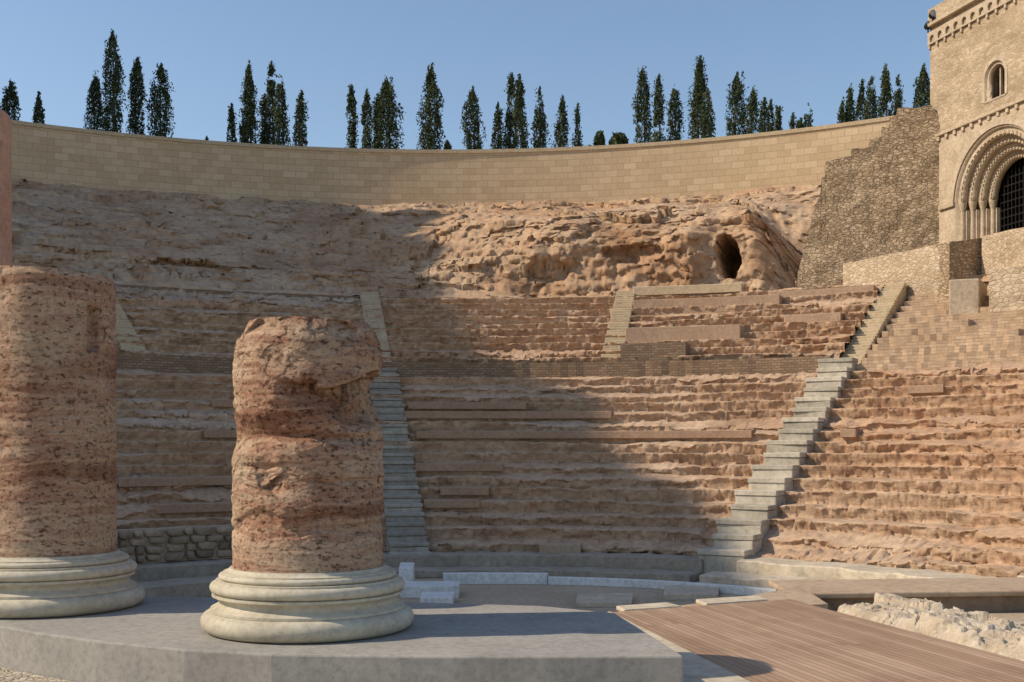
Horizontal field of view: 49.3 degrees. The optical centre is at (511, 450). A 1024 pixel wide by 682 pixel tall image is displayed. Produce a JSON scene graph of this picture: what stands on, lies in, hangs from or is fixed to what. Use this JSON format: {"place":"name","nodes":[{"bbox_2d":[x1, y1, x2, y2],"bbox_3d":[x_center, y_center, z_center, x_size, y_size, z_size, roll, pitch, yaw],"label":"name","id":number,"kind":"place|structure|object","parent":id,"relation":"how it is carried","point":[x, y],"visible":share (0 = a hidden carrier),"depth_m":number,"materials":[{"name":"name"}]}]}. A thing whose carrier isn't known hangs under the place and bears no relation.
{"place":"outdoors","nodes":[
{"label":"outdoors","id":0,"kind":"place"},
{"bbox_2d":[0,667,74,681],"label":"gravel path","id":1,"kind":"structure","parent":0,"point":[8,675],"depth_m":6.66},
{"bbox_2d":[0,0,943,148],"label":"sky","id":2,"kind":"structure","parent":0,"point":[590,53],"materials":[{"name":"blue"}]},
{"bbox_2d":[212,551,744,611],"bbox_3d":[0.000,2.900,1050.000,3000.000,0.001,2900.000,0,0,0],"label":"ground","id":3,"kind":"structure","parent":0,"point":[559,596],"depth_m":22.29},
{"bbox_2d":[142,571,396,596],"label":"kerb","id":4,"kind":"structure","parent":3,"relation":"on","point":[198,588],"depth_m":21.67,"materials":[{"name":"grey stone"}]},
{"bbox_2d":[369,368,431,554],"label":"staircase","id":5,"kind":"structure","parent":3,"relation":"on","point":[406,534],"depth_m":29.44,"materials":[{"name":"grey stone"}]},
{"bbox_2d":[399,562,414,580],"bbox_3d":[-2.247,2.675,23.800,0.313,0.450,1.219,0,0,-3],"label":"stone block","id":6,"kind":"object","parent":3,"relation":"on","point":[406,571],"depth_m":23.20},
{"bbox_2d":[129,550,702,581],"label":"podium wall","id":7,"kind":"structure","parent":3,"relation":"on","point":[211,567],"depth_m":25.96,"materials":[{"name":"grey stone"}]},
{"bbox_2d":[117,526,233,562],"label":"rubble wall","id":8,"kind":"structure","parent":7,"relation":"on","point":[177,541],"depth_m":24.44,"materials":[{"name":"stone"}]},
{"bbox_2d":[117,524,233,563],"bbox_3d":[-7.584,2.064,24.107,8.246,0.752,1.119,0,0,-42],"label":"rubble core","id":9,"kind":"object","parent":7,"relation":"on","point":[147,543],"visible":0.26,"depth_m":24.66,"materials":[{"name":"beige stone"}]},
{"bbox_2d":[539,543,581,553],"bbox_3d":[1.178,2.375,26.900,1.061,0.250,0.600,0,0,0],"label":"stone block","id":10,"kind":"object","parent":7,"relation":"on","point":[552,548],"depth_m":26.60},
{"bbox_2d":[137,566,700,585],"bbox_3d":[-3.411,2.802,23.682,15.264,0.195,4.016,0,0,-21],"label":"stone step","id":11,"kind":"object","parent":3,"relation":"on","point":[561,571],"visible":0.39,"depth_m":25.22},
{"bbox_2d":[400,581,459,597],"bbox_3d":[-1.643,2.780,22.300,1.189,0.240,0.800,0,0,0],"label":"stone block","id":12,"kind":"object","parent":3,"relation":"on","point":[413,589],"depth_m":21.90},
{"bbox_2d":[420,592,454,602],"bbox_3d":[-1.412,2.810,21.050,0.646,0.180,0.900,0,0,0],"label":"stone block","id":13,"kind":"object","parent":3,"relation":"on","point":[437,597],"depth_m":20.62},
{"bbox_2d":[443,572,547,584],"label":"kerb","id":14,"kind":"structure","parent":3,"relation":"on","point":[526,578],"depth_m":24.13,"materials":[{"name":"white stone"}]},
{"bbox_2d":[576,593,632,606],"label":"stone block","id":15,"kind":"structure","parent":3,"relation":"on","point":[600,599],"depth_m":20.95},
{"bbox_2d":[616,602,680,610],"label":"stone slab","id":16,"kind":"structure","parent":3,"relation":"on","point":[644,606],"depth_m":10.15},
{"bbox_2d":[548,576,775,595],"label":"kerb","id":17,"kind":"structure","parent":3,"relation":"on","point":[654,584],"depth_m":23.47,"materials":[{"name":"white stone"}]},
{"bbox_2d":[664,585,718,599],"bbox_3d":[3.601,2.840,22.300,1.336,0.120,1.400,0,0,0],"label":"stone block","id":18,"kind":"object","parent":3,"relation":"on","point":[681,592],"depth_m":21.82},
{"bbox_2d":[699,571,829,588],"bbox_3d":[7.012,2.772,20.979,1.844,0.257,8.944,0,0,-33],"label":"stone step","id":19,"kind":"object","parent":3,"relation":"on","point":[737,578],"visible":0.2,"depth_m":23.48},
{"bbox_2d":[697,357,857,573],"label":"staircase","id":20,"kind":"structure","parent":3,"relation":"on","point":[742,532],"depth_m":27.96,"materials":[{"name":"grey stone"}]},
{"bbox_2d":[737,557,998,579],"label":"podium wall","id":21,"kind":"structure","parent":3,"relation":"on","point":[830,570],"depth_m":23.19,"materials":[{"name":"stone"}]},
{"bbox_2d":[768,577,1023,612],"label":"wall","id":22,"kind":"structure","parent":3,"relation":"on","point":[996,595],"depth_m":12.00,"materials":[{"name":"brown stone"}]},
{"bbox_2d":[113,282,883,362],"bbox_3d":[-5.966,-4.382,36.606,39.062,3.345,12.932,0,0,-15],"label":"seating tier","id":23,"kind":"object","parent":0,"point":[181,322],"visible":0.7,"depth_m":38.97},
{"bbox_2d":[114,284,878,298],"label":"retaining wall","id":24,"kind":"structure","parent":23,"relation":"on","point":[213,292],"depth_m":41.87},
{"bbox_2d":[633,283,742,295],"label":"block course","id":25,"kind":"object","parent":24,"relation":"on","point":[693,289],"visible":0.9,"depth_m":42.42,"materials":[{"name":"yellow stone"}]},
{"bbox_2d":[601,291,634,361],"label":"staircase","id":26,"kind":"structure","parent":23,"relation":"on","point":[621,313],"depth_m":40.14,"materials":[{"name":"yellow stone"}]},
{"bbox_2d":[621,342,689,361],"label":"retaining wall","id":27,"kind":"structure","parent":23,"relation":"on","point":[648,351],"depth_m":36.39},
{"bbox_2d":[626,324,744,342],"bbox_3d":[5.894,-3.551,38.253,4.029,1.302,1.086,0,0,16],"label":"stone bench","id":28,"kind":"object","parent":23,"relation":"on","point":[660,334],"visible":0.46,"depth_m":37.81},
{"bbox_2d":[633,294,782,315],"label":"stone bench","id":29,"kind":"object","parent":23,"relation":"on","point":[700,303],"visible":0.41,"depth_m":40.56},
{"bbox_2d":[784,312,842,322],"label":"stone bench","id":30,"kind":"object","parent":23,"relation":"on","point":[820,317],"visible":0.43,"depth_m":37.58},
{"bbox_2d":[770,285,879,308],"bbox_3d":[11.258,-5.327,40.261,3.787,0.853,1.257,0,0,26],"label":"stone bench","id":31,"kind":"object","parent":23,"relation":"on","point":[815,292],"visible":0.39,"depth_m":39.66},
{"bbox_2d":[11,179,988,316],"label":"rock slope","id":32,"kind":"structure","parent":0,"point":[750,240],"depth_m":46.64,"materials":[{"name":"stone"}]},
{"bbox_2d":[797,105,939,288],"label":"ruined wall","id":33,"kind":"structure","parent":32,"relation":"on","point":[879,196],"depth_m":42.99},
{"bbox_2d":[843,245,940,300],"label":"parapet wall","id":34,"kind":"structure","parent":32,"relation":"on","point":[917,271],"depth_m":39.81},
{"bbox_2d":[922,238,981,298],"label":"parapet wall","id":35,"kind":"structure","parent":32,"relation":"on","point":[962,259],"depth_m":38.45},
{"bbox_2d":[928,0,1023,243],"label":"church tower","id":36,"kind":"structure","parent":32,"relation":"on","point":[976,48],"depth_m":40.49,"materials":[{"name":"stone"}]},
{"bbox_2d":[987,61,1004,100],"bbox_3d":[17.131,-13.000,39.227,0.250,1.280,0.980,0,0,-16],"label":"window","id":37,"kind":"structure","parent":36,"relation":"in","point":[992,72],"depth_m":39.59,"materials":[{"name":"stone"}]},
{"bbox_2d":[982,227,1023,289],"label":"parapet wall","id":38,"kind":"structure","parent":32,"relation":"on","point":[1003,249],"depth_m":37.20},
{"bbox_2d":[116,362,1023,576],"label":"seating tier","id":39,"kind":"object","parent":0,"point":[933,481],"visible":0.66,"depth_m":28.88,"materials":[{"name":"stone"}]},
{"bbox_2d":[116,476,232,486],"bbox_3d":[-8.356,0.769,27.749,3.002,0.225,0.652,0,0,-34],"label":"stone bench","id":40,"kind":"object","parent":39,"relation":"on","point":[166,481],"visible":0.88,"depth_m":27.47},
{"bbox_2d":[151,502,231,513],"bbox_3d":[-5.999,1.376,27.629,5.714,0.225,0.880,0,0,-25],"label":"stone bench","id":41,"kind":"object","parent":39,"relation":"on","point":[171,508],"visible":0.27,"depth_m":26.60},
{"bbox_2d":[423,499,479,507],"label":"stone bench","id":42,"kind":"object","parent":39,"relation":"on","point":[451,503],"visible":0.97,"depth_m":28.69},
{"bbox_2d":[414,463,502,471],"bbox_3d":[-1.456,0.466,30.712,2.475,0.224,0.628,0,0,-4],"label":"stone bench","id":43,"kind":"object","parent":39,"relation":"on","point":[419,467],"visible":0.87,"depth_m":30.45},
{"bbox_2d":[440,486,488,494],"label":"stone bench","id":44,"kind":"object","parent":39,"relation":"on","point":[464,490],"visible":0.96,"depth_m":29.30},
{"bbox_2d":[407,402,525,409],"bbox_3d":[-1.369,-1.357,34.188,3.693,0.224,0.673,0,0,-3],"label":"stone bench","id":45,"kind":"object","parent":39,"relation":"on","point":[474,405],"visible":0.81,"depth_m":33.94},
{"bbox_2d":[404,411,612,418],"bbox_3d":[-0.120,-1.054,33.531,6.352,0.224,0.856,0,0,1],"label":"stone bench","id":46,"kind":"object","parent":39,"relation":"on","point":[508,415],"visible":0.85,"depth_m":33.32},
{"bbox_2d":[174,367,969,376],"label":"walkway","id":47,"kind":"structure","parent":39,"relation":"on","point":[682,376],"depth_m":33.91,"materials":[{"name":"beige stone"}]},
{"bbox_2d":[115,299,145,353],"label":"staircase","id":48,"kind":"structure","parent":47,"relation":"on","point":[122,326],"depth_m":35.48,"materials":[{"name":"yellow stone"}]},
{"bbox_2d":[360,292,391,361],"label":"staircase","id":49,"kind":"structure","parent":47,"relation":"on","point":[370,299],"depth_m":40.55,"materials":[{"name":"beige stone"}]},
{"bbox_2d":[116,354,833,377],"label":"retaining wall","id":50,"kind":"structure","parent":47,"relation":"on","point":[674,368],"depth_m":35.66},
{"bbox_2d":[842,282,905,363],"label":"staircase","id":51,"kind":"structure","parent":47,"relation":"on","point":[890,300],"depth_m":37.02,"materials":[{"name":"yellow stone"}]},
{"bbox_2d":[855,356,1023,370],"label":"masonry terrace","id":52,"kind":"structure","parent":47,"relation":"on","point":[934,364],"depth_m":32.06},
{"bbox_2d":[862,349,1023,363],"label":"masonry terrace","id":53,"kind":"structure","parent":52,"relation":"on","point":[946,357],"depth_m":32.48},
{"bbox_2d":[867,342,1023,357],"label":"masonry terrace","id":54,"kind":"structure","parent":53,"relation":"on","point":[950,349],"depth_m":33.07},
{"bbox_2d":[872,335,1023,349],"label":"masonry terrace","id":55,"kind":"structure","parent":54,"relation":"on","point":[965,341],"depth_m":33.56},
{"bbox_2d":[877,328,1023,343],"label":"masonry terrace","id":56,"kind":"structure","parent":55,"relation":"on","point":[932,337],"depth_m":34.50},
{"bbox_2d":[882,322,1023,337],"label":"masonry terrace","id":57,"kind":"structure","parent":56,"relation":"on","point":[972,328],"depth_m":34.71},
{"bbox_2d":[886,316,1023,330],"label":"masonry terrace","id":58,"kind":"structure","parent":57,"relation":"on","point":[929,324],"depth_m":35.53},
{"bbox_2d":[891,309,1023,323],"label":"masonry terrace","id":59,"kind":"structure","parent":58,"relation":"on","point":[970,316],"depth_m":35.86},
{"bbox_2d":[896,306,988,317],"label":"masonry terrace","id":60,"kind":"structure","parent":59,"relation":"on","point":[909,314],"depth_m":37.01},
{"bbox_2d":[900,301,988,311],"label":"masonry terrace","id":61,"kind":"structure","parent":60,"relation":"on","point":[934,307],"depth_m":37.55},
{"bbox_2d":[904,295,988,306],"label":"masonry terrace","id":62,"kind":"structure","parent":61,"relation":"on","point":[923,302],"depth_m":38.23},
{"bbox_2d":[949,278,986,314],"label":"stone block","id":63,"kind":"structure","parent":60,"relation":"on","point":[967,295],"depth_m":36.17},
{"bbox_2d":[989,265,1023,311],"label":"parapet wall","id":64,"kind":"structure","parent":59,"relation":"on","point":[1006,288],"depth_m":35.03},
{"bbox_2d":[415,430,755,438],"bbox_3d":[2.012,-0.446,31.963,9.757,0.225,1.280,0,0,9],"label":"stone bench","id":65,"kind":"object","parent":39,"relation":"on","point":[579,434],"visible":0.94,"depth_m":32.02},
{"bbox_2d":[908,384,950,393],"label":"stone bench","id":66,"kind":"object","parent":39,"relation":"on","point":[919,389],"visible":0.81,"depth_m":30.33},
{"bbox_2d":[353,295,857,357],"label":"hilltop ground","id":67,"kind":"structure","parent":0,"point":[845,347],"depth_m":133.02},
{"bbox_2d":[0,78,21,120],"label":"cypress tree","id":68,"kind":"object","parent":67,"relation":"on","point":[10,96],"visible":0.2,"depth_m":65.40,"materials":[{"name":"green plant"}]},
{"bbox_2d":[83,70,104,130],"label":"cypress tree","id":69,"kind":"object","parent":67,"relation":"on","point":[95,93],"visible":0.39,"depth_m":67.63,"materials":[{"name":"green plant"}]},
{"bbox_2d":[100,28,127,131],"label":"cypress tree","id":70,"kind":"object","parent":67,"relation":"on","point":[113,90],"visible":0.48,"depth_m":62.86,"materials":[{"name":"green plant"}]},
{"bbox_2d":[125,56,147,134],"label":"cypress tree","id":71,"kind":"object","parent":67,"relation":"on","point":[136,92],"visible":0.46,"depth_m":65.27,"materials":[{"name":"green plant"}]},
{"bbox_2d":[146,62,175,136],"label":"cypress tree","id":72,"kind":"object","parent":67,"relation":"on","point":[158,105],"visible":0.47,"depth_m":65.64,"materials":[{"name":"green plant"}]},
{"bbox_2d":[226,103,237,141],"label":"cypress tree","id":73,"kind":"object","parent":67,"relation":"on","point":[231,127],"visible":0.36,"depth_m":64.61,"materials":[{"name":"green plant"}]},
{"bbox_2d":[237,87,252,142],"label":"cypress tree","id":74,"kind":"object","parent":67,"relation":"on","point":[244,98],"visible":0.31,"depth_m":64.62,"materials":[{"name":"green plant"}]},
{"bbox_2d":[238,60,262,143],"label":"cypress tree","id":75,"kind":"object","parent":67,"relation":"on","point":[248,82],"visible":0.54,"depth_m":65.06,"materials":[{"name":"green plant"}]},
{"bbox_2d":[257,93,271,143],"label":"cypress tree","id":76,"kind":"object","parent":67,"relation":"on","point":[262,139],"visible":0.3,"depth_m":67.77,"materials":[{"name":"green plant"}]},
{"bbox_2d":[263,60,276,144],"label":"cypress tree","id":77,"kind":"object","parent":67,"relation":"on","point":[270,91],"visible":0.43,"depth_m":67.45,"materials":[{"name":"green plant"}]},
{"bbox_2d":[270,74,290,145],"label":"cypress tree","id":78,"kind":"object","parent":67,"relation":"on","point":[280,113],"visible":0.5,"depth_m":63.11,"materials":[{"name":"green plant"}]},
{"bbox_2d":[288,89,308,145],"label":"cypress tree","id":79,"kind":"object","parent":67,"relation":"on","point":[300,113],"visible":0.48,"depth_m":64.89,"materials":[{"name":"green plant"}]},
{"bbox_2d":[344,84,358,147],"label":"cypress tree","id":80,"kind":"object","parent":67,"relation":"on","point":[352,102],"visible":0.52,"depth_m":64.14,"materials":[{"name":"green plant"}]},
{"bbox_2d":[357,87,376,148],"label":"cypress tree","id":81,"kind":"object","parent":67,"relation":"on","point":[365,105],"visible":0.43,"depth_m":63.22,"materials":[{"name":"green plant"}]},
{"bbox_2d":[368,75,405,148],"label":"cypress tree","id":82,"kind":"object","parent":67,"relation":"on","point":[386,105],"visible":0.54,"depth_m":63.11,"materials":[{"name":"green plant"}]},
{"bbox_2d":[416,62,445,148],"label":"cypress tree","id":83,"kind":"object","parent":67,"relation":"on","point":[432,96],"visible":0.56,"depth_m":62.83,"materials":[{"name":"green plant"}]},
{"bbox_2d":[11,115,894,205],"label":"boundary wall","id":84,"kind":"structure","parent":67,"relation":"on","point":[101,159],"depth_m":58.39,"materials":[{"name":"yellow stone"}]},
{"bbox_2d":[459,86,486,148],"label":"cypress tree","id":85,"kind":"object","parent":67,"relation":"on","point":[473,115],"visible":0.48,"depth_m":63.95,"materials":[{"name":"green plant"}]},
{"bbox_2d":[490,101,506,148],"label":"cypress tree","id":86,"kind":"object","parent":67,"relation":"on","point":[497,127],"visible":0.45,"depth_m":64.96,"materials":[{"name":"green plant"}]},
{"bbox_2d":[502,72,518,148],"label":"cypress tree","id":87,"kind":"object","parent":67,"relation":"on","point":[507,136],"visible":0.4,"depth_m":65.28,"materials":[{"name":"green plant"}]},
{"bbox_2d":[510,73,530,148],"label":"cypress tree","id":88,"kind":"object","parent":67,"relation":"on","point":[519,118],"visible":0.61,"depth_m":63.71,"materials":[{"name":"green plant"}]},
{"bbox_2d":[530,86,551,147],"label":"cypress tree","id":89,"kind":"object","parent":67,"relation":"on","point":[540,121],"visible":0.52,"depth_m":64.70,"materials":[{"name":"green plant"}]},
{"bbox_2d":[551,95,570,146],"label":"cypress tree","id":90,"kind":"object","parent":67,"relation":"on","point":[560,140],"visible":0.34,"depth_m":67.14,"materials":[{"name":"green plant"}]},
{"bbox_2d":[569,102,582,146],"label":"cypress tree","id":91,"kind":"object","parent":67,"relation":"on","point":[578,133],"visible":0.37,"depth_m":66.26,"materials":[{"name":"green plant"}]},
{"bbox_2d":[631,65,653,142],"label":"cypress tree","id":92,"kind":"object","parent":67,"relation":"on","point":[643,89],"visible":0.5,"depth_m":65.23,"materials":[{"name":"green plant"}]},
{"bbox_2d":[649,73,666,141],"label":"cypress tree","id":93,"kind":"object","parent":67,"relation":"on","point":[658,113],"visible":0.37,"depth_m":63.11,"materials":[{"name":"green plant"}]},
{"bbox_2d":[665,85,685,140],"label":"cypress tree","id":94,"kind":"object","parent":67,"relation":"on","point":[675,105],"visible":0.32,"depth_m":66.06,"materials":[{"name":"green plant"}]},
{"bbox_2d":[684,55,714,138],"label":"cypress tree","id":95,"kind":"object","parent":67,"relation":"on","point":[700,86],"visible":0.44,"depth_m":67.57,"materials":[{"name":"green plant"}]},
{"bbox_2d":[699,88,715,137],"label":"cypress tree","id":96,"kind":"object","parent":67,"relation":"on","point":[708,120],"visible":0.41,"depth_m":64.49,"materials":[{"name":"green plant"}]},
{"bbox_2d":[724,71,748,135],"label":"cypress tree","id":97,"kind":"object","parent":67,"relation":"on","point":[737,86],"visible":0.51,"depth_m":66.37,"materials":[{"name":"green plant"}]},
{"bbox_2d":[743,85,764,133],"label":"cypress tree","id":98,"kind":"object","parent":67,"relation":"on","point":[751,107],"visible":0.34,"depth_m":63.65,"materials":[{"name":"green plant"}]},
{"bbox_2d":[844,83,858,121],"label":"cypress tree","id":99,"kind":"object","parent":67,"relation":"on","point":[850,109],"visible":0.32,"depth_m":62.96,"materials":[{"name":"green plant"}]},
{"bbox_2d":[855,78,867,120],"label":"cypress tree","id":100,"kind":"object","parent":67,"relation":"on","point":[860,101],"visible":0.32,"depth_m":66.20,"materials":[{"name":"green plant"}]},
{"bbox_2d":[861,76,879,119],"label":"cypress tree","id":101,"kind":"object","parent":67,"relation":"on","point":[871,103],"visible":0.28,"depth_m":63.73,"materials":[{"name":"green plant"}]},
{"bbox_2d":[877,63,893,117],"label":"cypress tree","id":102,"kind":"object","parent":67,"relation":"on","point":[885,89],"visible":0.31,"depth_m":64.89,"materials":[{"name":"green plant"}]},
{"bbox_2d":[888,74,905,115],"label":"cypress tree","id":103,"kind":"object","parent":67,"relation":"on","point":[898,99],"visible":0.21,"depth_m":64.38,"materials":[{"name":"green plant"}]},
{"bbox_2d":[912,62,929,107],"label":"cypress tree","id":104,"kind":"object","parent":67,"relation":"on","point":[922,87],"visible":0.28,"depth_m":64.24,"materials":[{"name":"green plant"}]},
{"bbox_2d":[608,611,749,681],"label":"paving","id":105,"kind":"structure","parent":0,"point":[696,668],"depth_m":7.05,"materials":[{"name":"stone"}]},
{"bbox_2d":[680,586,827,608],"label":"paving","id":106,"kind":"structure","parent":0,"point":[800,594],"depth_m":11.15,"materials":[{"name":"beige stone"}]},
{"bbox_2d":[696,595,767,604],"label":"stone slab","id":107,"kind":"structure","parent":106,"relation":"on","point":[729,600],"depth_m":10.60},
{"bbox_2d":[989,612,1023,621],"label":"recess floor","id":108,"kind":"structure","parent":0,"point":[1015,616],"depth_m":11.76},
{"bbox_2d":[837,593,1023,660],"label":"ruined wall base","id":109,"kind":"object","parent":108,"relation":"on","point":[983,630],"visible":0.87,"depth_m":9.39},
{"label":"deck support","id":110,"kind":"structure","parent":0,"visible":0},
{"bbox_2d":[612,599,1023,681],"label":"deck","id":111,"kind":"structure","parent":110,"relation":"on","point":[788,640],"depth_m":7.95,"materials":[{"name":"brown wood"}]},
{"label":"stage ground","id":112,"kind":"structure","parent":0,"visible":0},
{"bbox_2d":[0,596,682,681],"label":"platform","id":113,"kind":"structure","parent":112,"relation":"on","point":[156,639],"depth_m":6.34,"materials":[{"name":"concrete"}]},
{"bbox_2d":[0,109,11,265],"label":"column","id":114,"kind":"structure","parent":113,"relation":"on","point":[5,193],"depth_m":9.28,"materials":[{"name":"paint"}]},
{"bbox_2d":[0,265,144,618],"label":"column","id":115,"kind":"structure","parent":113,"relation":"on","point":[62,554],"depth_m":7.47,"materials":[{"name":"stone"}]},
{"bbox_2d":[200,316,413,643],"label":"column","id":116,"kind":"structure","parent":113,"relation":"on","point":[308,565],"depth_m":6.53,"materials":[{"name":"stone"}]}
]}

